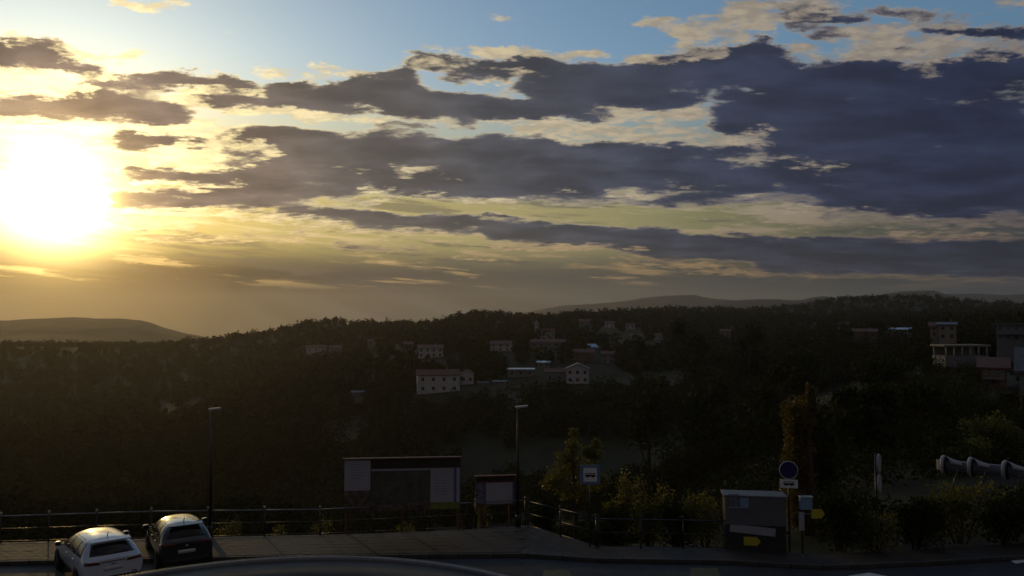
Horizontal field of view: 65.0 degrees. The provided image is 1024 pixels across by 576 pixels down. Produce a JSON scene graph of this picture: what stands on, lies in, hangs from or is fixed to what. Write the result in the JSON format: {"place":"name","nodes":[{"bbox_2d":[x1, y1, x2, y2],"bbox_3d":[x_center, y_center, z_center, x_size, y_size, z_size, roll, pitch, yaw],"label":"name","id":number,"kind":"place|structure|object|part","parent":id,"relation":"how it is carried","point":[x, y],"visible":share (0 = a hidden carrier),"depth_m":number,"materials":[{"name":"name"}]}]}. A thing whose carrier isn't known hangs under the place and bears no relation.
{"place":"outdoors","nodes":[
{"label":"outdoors","id":0,"kind":"place"},
{"bbox_2d":[0,298,1023,553],"bbox_3d":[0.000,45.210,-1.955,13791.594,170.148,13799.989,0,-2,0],"label":"terrain","id":1,"kind":"structure","parent":0,"point":[484,452],"depth_m":258.48,"materials":[{"name":"green plant"}]},
{"bbox_2d":[18,526,34,541],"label":"weed bush","id":2,"kind":"object","parent":1,"relation":"on","point":[27,535],"visible":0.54,"depth_m":31.23,"materials":[{"name":"green plant"}]},
{"bbox_2d":[213,515,243,536],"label":"weed bush","id":3,"kind":"object","parent":1,"relation":"on","point":[232,529],"visible":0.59,"depth_m":31.27,"materials":[{"name":"green plant"}]},
{"bbox_2d":[234,514,259,535],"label":"weed bush","id":4,"kind":"object","parent":1,"relation":"on","point":[249,525],"visible":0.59,"depth_m":31.22,"materials":[{"name":"green plant"}]},
{"bbox_2d":[272,524,286,535],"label":"weed bush","id":5,"kind":"object","parent":1,"relation":"on","point":[276,531],"visible":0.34,"depth_m":31.23,"materials":[{"name":"green plant"}]},
{"bbox_2d":[305,344,326,353],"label":"house","id":6,"kind":"structure","parent":1,"relation":"on","point":[311,349],"depth_m":649.93,"materials":[{"name":"white paint"}]},
{"bbox_2d":[310,511,334,534],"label":"weed bush","id":7,"kind":"object","parent":1,"relation":"on","point":[322,524],"visible":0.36,"depth_m":31.27,"materials":[{"name":"green plant"}]},
{"bbox_2d":[329,345,341,352],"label":"house","id":8,"kind":"structure","parent":1,"relation":"on","point":[335,347],"depth_m":625.37,"materials":[{"name":"beige paint"}]},
{"bbox_2d":[351,390,364,396],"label":"house","id":9,"kind":"structure","parent":1,"relation":"on","point":[355,393],"depth_m":365.22,"materials":[{"name":"grey paint"}]},
{"bbox_2d":[367,339,373,349],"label":"house","id":10,"kind":"structure","parent":1,"relation":"on","point":[370,343],"depth_m":595.66,"materials":[{"name":"grey paint"}]},
{"bbox_2d":[395,520,415,531],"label":"weed bush","id":11,"kind":"object","parent":1,"relation":"on","point":[398,526],"visible":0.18,"depth_m":31.16,"materials":[{"name":"green plant"}]},
{"bbox_2d":[404,340,413,350],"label":"house","id":12,"kind":"structure","parent":1,"relation":"on","point":[410,343],"depth_m":544.17,"materials":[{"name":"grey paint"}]},
{"bbox_2d":[417,343,443,358],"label":"house","id":13,"kind":"structure","parent":1,"relation":"on","point":[433,350],"depth_m":459.09,"materials":[{"name":"white paint"}]},
{"bbox_2d":[415,367,460,394],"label":"house","id":14,"kind":"structure","parent":1,"relation":"on","point":[429,381],"depth_m":336.18,"materials":[{"name":"white paint"}]},
{"bbox_2d":[460,369,474,384],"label":"house","id":15,"kind":"structure","parent":1,"relation":"on","point":[468,376],"depth_m":354.18,"materials":[{"name":"white paint"}]},
{"bbox_2d":[472,473,492,528],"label":"weed bush","id":16,"kind":"object","parent":1,"relation":"on","point":[483,517],"visible":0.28,"depth_m":32.56,"materials":[{"name":"green plant"}]},
{"bbox_2d":[477,381,488,384],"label":"house","id":17,"kind":"structure","parent":1,"relation":"on","point":[482,382],"depth_m":350.85,"materials":[{"name":"grey paint"}]},
{"bbox_2d":[474,474,516,528],"bbox_3d":[-0.651,8.347,31.302,1.644,2.119,0.235,0,-2,-9],"label":"notice board","id":18,"kind":"object","parent":1,"relation":"on","point":[494,487],"visible":0.83,"depth_m":31.29,"materials":[{"name":"brown wood"}]},
{"bbox_2d":[492,380,507,384],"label":"house","id":19,"kind":"structure","parent":1,"relation":"on","point":[499,382],"depth_m":349.88,"materials":[{"name":"grey paint"}]},
{"bbox_2d":[489,339,512,350],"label":"house","id":20,"kind":"structure","parent":1,"relation":"on","point":[506,345],"depth_m":467.70,"materials":[{"name":"white paint"}]},
{"bbox_2d":[0,293,1023,445],"bbox_3d":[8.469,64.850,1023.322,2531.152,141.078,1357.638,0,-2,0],"label":"woodland","id":21,"kind":"object","parent":1,"relation":"on","point":[263,391],"visible":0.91,"depth_m":569.99,"materials":[{"name":"green plant"}]},
{"bbox_2d":[0,313,1023,508],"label":"woodland","id":22,"kind":"object","parent":1,"relation":"on","point":[97,465],"visible":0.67,"depth_m":256.58,"materials":[{"name":"green plant"}]},
{"bbox_2d":[0,346,1023,541],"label":"woodland","id":23,"kind":"object","parent":1,"relation":"on","point":[678,471],"visible":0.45,"depth_m":107.31,"materials":[{"name":"green plant"}]},
{"bbox_2d":[1,359,1023,545],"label":"undergrowth","id":24,"kind":"object","parent":1,"relation":"on","point":[976,405],"visible":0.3,"depth_m":56.91,"materials":[{"name":"green plant"}]},
{"bbox_2d":[507,368,534,377],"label":"house","id":25,"kind":"structure","parent":1,"relation":"on","point":[520,372],"depth_m":371.01,"materials":[{"name":"grey paint"}]},
{"bbox_2d":[537,361,550,367],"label":"house","id":26,"kind":"structure","parent":1,"relation":"on","point":[543,364],"depth_m":400.02,"materials":[{"name":"grey paint"}]},
{"bbox_2d":[535,320,554,338],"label":"church","id":27,"kind":"structure","parent":1,"relation":"on","point":[546,329],"depth_m":559.18,"materials":[{"name":"white paint"}]},
{"bbox_2d":[530,338,566,348],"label":"house","id":28,"kind":"structure","parent":1,"relation":"on","point":[550,343],"depth_m":483.75,"materials":[{"name":"grey paint"}]},
{"bbox_2d":[544,366,565,382],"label":"house","id":29,"kind":"structure","parent":1,"relation":"on","point":[553,373],"depth_m":348.94,"materials":[{"name":"grey paint"}]},
{"bbox_2d":[539,427,612,538],"bbox_3d":[2.582,8.116,32.714,3.034,4.917,1.927,0,-2,0],"label":"young tree","id":30,"kind":"object","parent":1,"relation":"on","point":[590,452],"visible":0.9,"depth_m":32.54,"materials":[{"name":"green plant"}]},
{"bbox_2d":[565,361,589,383],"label":"house","id":31,"kind":"structure","parent":1,"relation":"on","point":[577,373],"depth_m":345.04,"materials":[{"name":"white paint"}]},
{"bbox_2d":[572,347,594,361],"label":"house","id":32,"kind":"structure","parent":1,"relation":"on","point":[587,354],"depth_m":426.66,"materials":[{"name":"pink paint"}]},
{"bbox_2d":[579,319,589,324],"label":"house","id":33,"kind":"structure","parent":1,"relation":"on","point":[585,321],"depth_m":723.36,"materials":[{"name":"grey paint"}]},
{"bbox_2d":[587,344,598,349],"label":"house","id":34,"kind":"structure","parent":1,"relation":"on","point":[595,346],"depth_m":482.66,"materials":[{"name":"grey paint"}]},
{"bbox_2d":[601,351,614,362],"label":"house","id":35,"kind":"structure","parent":1,"relation":"on","point":[607,357],"depth_m":419.06,"materials":[{"name":"grey paint"}]},
{"bbox_2d":[604,320,614,327],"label":"house","id":36,"kind":"structure","parent":1,"relation":"on","point":[609,324],"depth_m":688.84,"materials":[{"name":"white paint"}]},
{"bbox_2d":[587,497,637,545],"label":"shrub","id":37,"kind":"object","parent":1,"relation":"on","point":[611,539],"visible":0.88,"depth_m":30.48,"materials":[{"name":"green plant"}]},
{"bbox_2d":[601,468,637,545],"bbox_3d":[4.356,8.995,32.742,1.631,3.275,1.267,0,-2,0],"label":"shrub","id":38,"kind":"object","parent":1,"relation":"on","point":[625,497],"visible":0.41,"depth_m":32.65,"materials":[{"name":"green plant"}]},
{"bbox_2d":[626,322,634,328],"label":"house","id":39,"kind":"structure","parent":1,"relation":"on","point":[630,325],"depth_m":681.74,"materials":[{"name":"white paint"}]},
{"bbox_2d":[243,293,1020,334],"bbox_3d":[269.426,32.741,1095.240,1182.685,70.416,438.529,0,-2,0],"label":"treeline","id":40,"kind":"object","parent":1,"relation":"on","point":[949,297],"visible":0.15,"depth_m":1290.37,"materials":[{"name":"green plant"}]},
{"bbox_2d":[630,334,641,339],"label":"house","id":41,"kind":"structure","parent":1,"relation":"on","point":[631,336],"depth_m":578.12,"materials":[{"name":"beige paint"}]},
{"bbox_2d":[613,375,683,469],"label":"broad tree","id":42,"kind":"object","parent":1,"relation":"on","point":[647,421],"visible":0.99,"depth_m":138.85,"materials":[{"name":"green plant"}]},
{"bbox_2d":[630,470,676,545],"bbox_3d":[5.515,8.735,31.647,1.900,3.160,1.495,0,-2,0],"label":"shrub","id":43,"kind":"object","parent":1,"relation":"on","point":[647,528],"visible":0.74,"depth_m":31.45,"materials":[{"name":"green plant"}]},
{"bbox_2d":[653,332,661,339],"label":"house","id":44,"kind":"structure","parent":1,"relation":"on","point":[658,335],"depth_m":581.98,"materials":[{"name":"white paint"}]},
{"bbox_2d":[656,483,700,546],"bbox_3d":[6.333,8.800,30.632,1.424,2.589,1.390,2,-3,-41],"label":"shrub","id":45,"kind":"object","parent":1,"relation":"on","point":[668,512],"visible":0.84,"depth_m":30.51,"materials":[{"name":"green plant"}]},
{"bbox_2d":[665,311,712,390],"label":"round tree","id":46,"kind":"object","parent":1,"relation":"on","point":[695,345],"visible":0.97,"depth_m":297.69,"materials":[{"name":"green plant"}]},
{"bbox_2d":[675,488,722,546],"bbox_3d":[7.255,8.764,30.154,1.661,2.406,1.719,-2,-3,42],"label":"shrub","id":47,"kind":"object","parent":1,"relation":"on","point":[706,528],"visible":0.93,"depth_m":30.05,"materials":[{"name":"green plant"}]},
{"bbox_2d":[719,328,730,337],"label":"house","id":48,"kind":"structure","parent":1,"relation":"on","point":[725,332],"depth_m":620.54,"materials":[{"name":"grey paint"}]},
{"bbox_2d":[726,318,773,382],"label":"round tree","id":49,"kind":"object","parent":1,"relation":"on","point":[757,358],"visible":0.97,"depth_m":278.85,"materials":[{"name":"green plant"}]},
{"bbox_2d":[778,383,826,535],"bbox_3d":[11.866,6.961,32.710,2.023,6.284,1.576,0,-2,0],"label":"ivy tree","id":50,"kind":"object","parent":1,"relation":"on","point":[799,429],"visible":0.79,"depth_m":32.56,"materials":[{"name":"green plant"}]},
{"bbox_2d":[790,394,848,529],"bbox_3d":[12.942,7.307,33.654,2.325,5.662,2.646,0,-2,0],"label":"dark tree","id":51,"kind":"object","parent":1,"relation":"on","point":[824,470],"visible":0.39,"depth_m":33.26,"materials":[{"name":"green plant"}]},
{"bbox_2d":[797,480,884,552],"bbox_3d":[11.615,8.072,28.595,2.860,2.620,2.424,0,-2,0],"label":"hedge bush","id":52,"kind":"object","parent":1,"relation":"on","point":[838,525],"visible":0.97,"depth_m":28.23,"materials":[{"name":"green plant"}]},
{"bbox_2d":[851,327,877,339],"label":"house","id":53,"kind":"structure","parent":1,"relation":"on","point":[856,331],"depth_m":428.73,"materials":[{"name":"pink paint"}]},
{"bbox_2d":[821,381,908,456],"bbox_3d":[25.949,9.782,59.471,6.224,5.798,6.104,-1,-3,31],"label":"broad tree","id":54,"kind":"object","parent":1,"relation":"on","point":[876,401],"visible":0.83,"depth_m":58.66,"materials":[{"name":"green plant"}]},
{"bbox_2d":[874,454,881,549],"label":"twin road signs","id":55,"kind":"object","parent":1,"relation":"on","point":[878,478],"visible":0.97,"depth_m":28.02,"materials":[{"name":"metal"}]},
{"bbox_2d":[886,326,911,334],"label":"house","id":56,"kind":"structure","parent":1,"relation":"on","point":[902,329],"depth_m":468.44,"materials":[{"name":"beige paint"}]},
{"bbox_2d":[928,322,938,354],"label":"house","id":57,"kind":"structure","parent":1,"relation":"on","point":[933,326],"depth_m":255.71,"materials":[{"name":"beige paint"}]},
{"bbox_2d":[936,319,957,354],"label":"house","id":58,"kind":"structure","parent":1,"relation":"on","point":[947,332],"depth_m":249.75,"materials":[{"name":"beige paint"}]},
{"bbox_2d":[930,344,990,366],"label":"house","id":59,"kind":"structure","parent":1,"relation":"on","point":[953,349],"depth_m":159.37,"materials":[{"name":"grey paint"}]},
{"bbox_2d":[910,475,1011,544],"bbox_3d":[16.299,8.099,29.363,3.740,2.526,2.415,0,-2,0],"label":"hedge bush","id":60,"kind":"object","parent":1,"relation":"on","point":[954,508],"visible":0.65,"depth_m":29.27,"materials":[{"name":"green plant"}]},
{"bbox_2d":[938,436,994,459],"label":"hedge bush","id":61,"kind":"object","parent":1,"relation":"on","point":[978,445],"visible":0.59,"depth_m":48.33,"materials":[{"name":"green plant"}]},
{"bbox_2d":[936,455,1023,491],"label":"pipe","id":62,"kind":"object","parent":1,"relation":"on","point":[1006,470],"visible":0.98,"depth_m":40.49,"materials":[{"name":"grey metal"}]},
{"bbox_2d":[957,410,1023,455],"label":"hedge bush","id":63,"kind":"object","parent":1,"relation":"on","point":[994,428],"visible":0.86,"depth_m":51.02,"materials":[{"name":"green plant"}]},
{"bbox_2d":[976,351,1010,389],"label":"house","id":64,"kind":"structure","parent":1,"relation":"on","point":[997,366],"depth_m":104.80,"materials":[{"name":"red paint"}]},
{"bbox_2d":[993,323,1023,362],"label":"house","id":65,"kind":"structure","parent":1,"relation":"on","point":[1009,337],"depth_m":170.33,"materials":[{"name":"grey paint"}]},
{"bbox_2d":[996,400,1023,441],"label":"hedge bush","id":66,"kind":"object","parent":1,"relation":"on","point":[1019,419],"visible":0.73,"depth_m":54.08,"materials":[{"name":"green plant"}]},
{"bbox_2d":[1003,477,1023,526],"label":"hedge bush","id":67,"kind":"object","parent":1,"relation":"on","point":[1019,483],"visible":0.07,"depth_m":29.76,"materials":[{"name":"green plant"}]},
{"bbox_2d":[1014,347,1023,394],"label":"house","id":68,"kind":"structure","parent":1,"relation":"on","point":[1019,360],"depth_m":86.35,"materials":[{"name":"grey paint"}]},
{"bbox_2d":[1016,392,1023,408],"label":"utility pole","id":69,"kind":"object","parent":1,"relation":"on","point":[1021,398],"visible":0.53,"depth_m":59.66,"materials":[{"name":"grey wood"}]},
{"bbox_2d":[0,525,1023,569],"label":"pavement","id":70,"kind":"structure","parent":0,"point":[515,542],"depth_m":27.65,"materials":[{"name":"grey asphalt"}]},
{"bbox_2d":[207,407,220,537],"bbox_3d":[-10.985,6.867,29.583,0.451,4.928,0.270,0,-2,0],"label":"street lamp","id":71,"kind":"object","parent":70,"relation":"on","point":[209,527],"visible":0.96,"depth_m":29.56,"materials":[{"name":"metal"}]},
{"bbox_2d":[0,496,526,542],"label":"railing","id":72,"kind":"object","parent":70,"relation":"on","point":[265,510],"visible":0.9,"depth_m":29.71,"materials":[{"name":"metal"}]},
{"bbox_2d":[343,456,460,533],"bbox_3d":[-4.151,7.896,30.434,4.436,2.946,0.235,0,-2,-6],"label":"map board","id":73,"kind":"object","parent":70,"relation":"on","point":[402,484],"visible":0.93,"depth_m":30.42,"materials":[{"name":"brown wood"}]},
{"bbox_2d":[515,405,527,526],"bbox_3d":[0.367,6.978,31.178,0.502,4.844,0.270,0,-2,0],"label":"street lamp","id":74,"kind":"object","parent":70,"relation":"on","point":[517,520],"visible":0.97,"depth_m":31.14,"materials":[{"name":"metal"}]},
{"bbox_2d":[527,498,596,547],"bbox_3d":[1.788,8.641,29.676,0.099,1.292,3.831,2,-3,-39],"label":"railing","id":75,"kind":"object","parent":70,"relation":"on","point":[560,509],"visible":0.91,"depth_m":29.64,"materials":[{"name":"metal"}]},
{"bbox_2d":[580,465,599,545],"bbox_3d":[2.763,7.745,28.414,0.705,2.953,0.113,0,-2,0],"label":"bus stop sign","id":76,"kind":"object","parent":70,"relation":"on","point":[589,474],"visible":0.96,"depth_m":28.42,"materials":[{"name":"metal"}]},
{"bbox_2d":[597,515,724,548],"bbox_3d":[5.246,8.583,28.091,4.547,1.271,0.100,0,-2,2],"label":"railing","id":77,"kind":"object","parent":70,"relation":"on","point":[640,519],"visible":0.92,"depth_m":28.09,"materials":[{"name":"metal"}]},
{"bbox_2d":[720,489,787,551],"bbox_3d":[8.495,8.209,28.248,2.163,2.032,0.950,0,-3,9],"label":"notice kiosk","id":78,"kind":"object","parent":70,"relation":"on","point":[755,520],"visible":0.93,"depth_m":27.84,"materials":[{"name":"grey metal"}]},
{"bbox_2d":[779,461,797,551],"bbox_3d":[9.596,7.603,27.832,0.629,3.207,0.095,-1,-3,14],"label":"round sign","id":79,"kind":"object","parent":70,"relation":"on","point":[788,470],"visible":1,"depth_m":27.84,"materials":[{"name":"metal"}]},
{"bbox_2d":[798,494,823,552],"bbox_3d":[10.297,8.156,27.586,0.889,2.081,0.220,0,-2,0],"label":"signpost","id":80,"kind":"object","parent":70,"relation":"on","point":[805,502],"visible":0.97,"depth_m":27.59,"materials":[{"name":"metal"}]},
{"bbox_2d":[850,501,904,552],"bbox_3d":[12.635,8.331,27.954,1.814,1.881,1.407,0,-2,0],"label":"hedge bush","id":81,"kind":"object","parent":70,"relation":"on","point":[869,537],"visible":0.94,"depth_m":27.76,"materials":[{"name":"green plant"}]},
{"bbox_2d":[885,493,959,552],"bbox_3d":[14.446,8.261,28.359,2.369,2.054,1.901,-2,-3,35],"label":"hedge bush","id":82,"kind":"object","parent":70,"relation":"on","point":[925,514],"visible":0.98,"depth_m":28.18,"materials":[{"name":"green plant"}]},
{"bbox_2d":[966,482,1023,546],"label":"hedge bush","id":83,"kind":"object","parent":70,"relation":"on","point":[1010,515],"visible":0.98,"depth_m":28.66,"materials":[{"name":"green plant"}]},
{"bbox_2d":[0,556,1023,575],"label":"road","id":84,"kind":"structure","parent":0,"point":[521,566],"depth_m":26.07,"materials":[{"name":"grey asphalt"}]},
{"bbox_2d":[54,527,142,575],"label":"white hatchback","id":85,"kind":"object","parent":84,"relation":"on","point":[104,551],"visible":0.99,"depth_m":24.44,"materials":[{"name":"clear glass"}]},
{"bbox_3d":[-13.920,7.951,25.543,0.462,0.415,1.008,2,-3,-40],"label":"front door window","id":86,"kind":"part","parent":85,"relation":"part of","materials":[{"name":"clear glass"}]},
{"bbox_3d":[-13.351,7.910,24.771,0.340,0.400,0.751,2,-3,-40],"label":"rear door window","id":87,"kind":"part","parent":85,"relation":"part of","materials":[{"name":"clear glass"}]},
{"bbox_3d":[-12.910,7.882,24.238,0.320,0.370,0.553,2,-3,-40],"label":"rear side window","id":88,"kind":"part","parent":85,"relation":"part of","materials":[{"name":"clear glass"}]},
{"bbox_3d":[-12.191,7.890,24.417,1.246,0.280,0.444,2,-3,-40],"label":"rear window","id":89,"kind":"part","parent":85,"relation":"part of","materials":[{"name":"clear glass"}]},
{"bbox_2d":[143,513,212,569],"bbox_3d":[-11.428,8.369,27.486,2.100,1.657,3.754,1,-3,-31],"label":"dark hatchback","id":90,"kind":"object","parent":84,"relation":"on","point":[175,539],"visible":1,"depth_m":26.09,"materials":[{"name":"black metal"}]},
{"bbox_3d":[-12.037,8.001,27.410,0.425,0.395,0.911,1,-3,-31],"label":"front door window","id":91,"kind":"part","parent":90,"relation":"part of","materials":[{"name":"black glass"}]},
{"bbox_3d":[-11.638,7.960,26.640,0.315,0.380,0.679,1,-3,-31],"label":"rear door window","id":92,"kind":"part","parent":90,"relation":"part of","materials":[{"name":"black glass"}]},
{"bbox_3d":[-11.321,7.932,26.103,0.296,0.350,0.500,1,-3,-31],"label":"rear side window","id":93,"kind":"part","parent":90,"relation":"part of","materials":[{"name":"black glass"}]},
{"bbox_3d":[-10.629,7.935,26.174,1.176,0.260,0.395,1,-3,-31],"label":"rear window","id":94,"kind":"part","parent":90,"relation":"part of","materials":[{"name":"black glass"}]},
{"bbox_2d":[126,556,505,575],"bbox_3d":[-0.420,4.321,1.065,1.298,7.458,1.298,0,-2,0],"label":"car","id":95,"kind":"object","parent":84,"relation":"on","point":[330,566],"visible":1,"depth_m":1.79,"materials":[{"name":"metal"}]},
{"bbox_2d":[0,0,1023,337],"label":"sky","id":96,"kind":"structure","parent":0,"point":[204,168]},
{"bbox_2d":[512,294,1023,315],"bbox_3d":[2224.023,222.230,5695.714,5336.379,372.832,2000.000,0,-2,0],"label":"mountains","id":97,"kind":"structure","parent":0,"point":[690,301],"depth_m":5574.58,"materials":[{"name":"green plant"}]},
{"bbox_2d":[696,291,962,309],"bbox_3d":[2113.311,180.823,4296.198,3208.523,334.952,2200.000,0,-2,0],"label":"mountains","id":98,"kind":"structure","parent":0,"point":[743,304],"depth_m":4194.90,"materials":[{"name":"green plant"}]}
]}

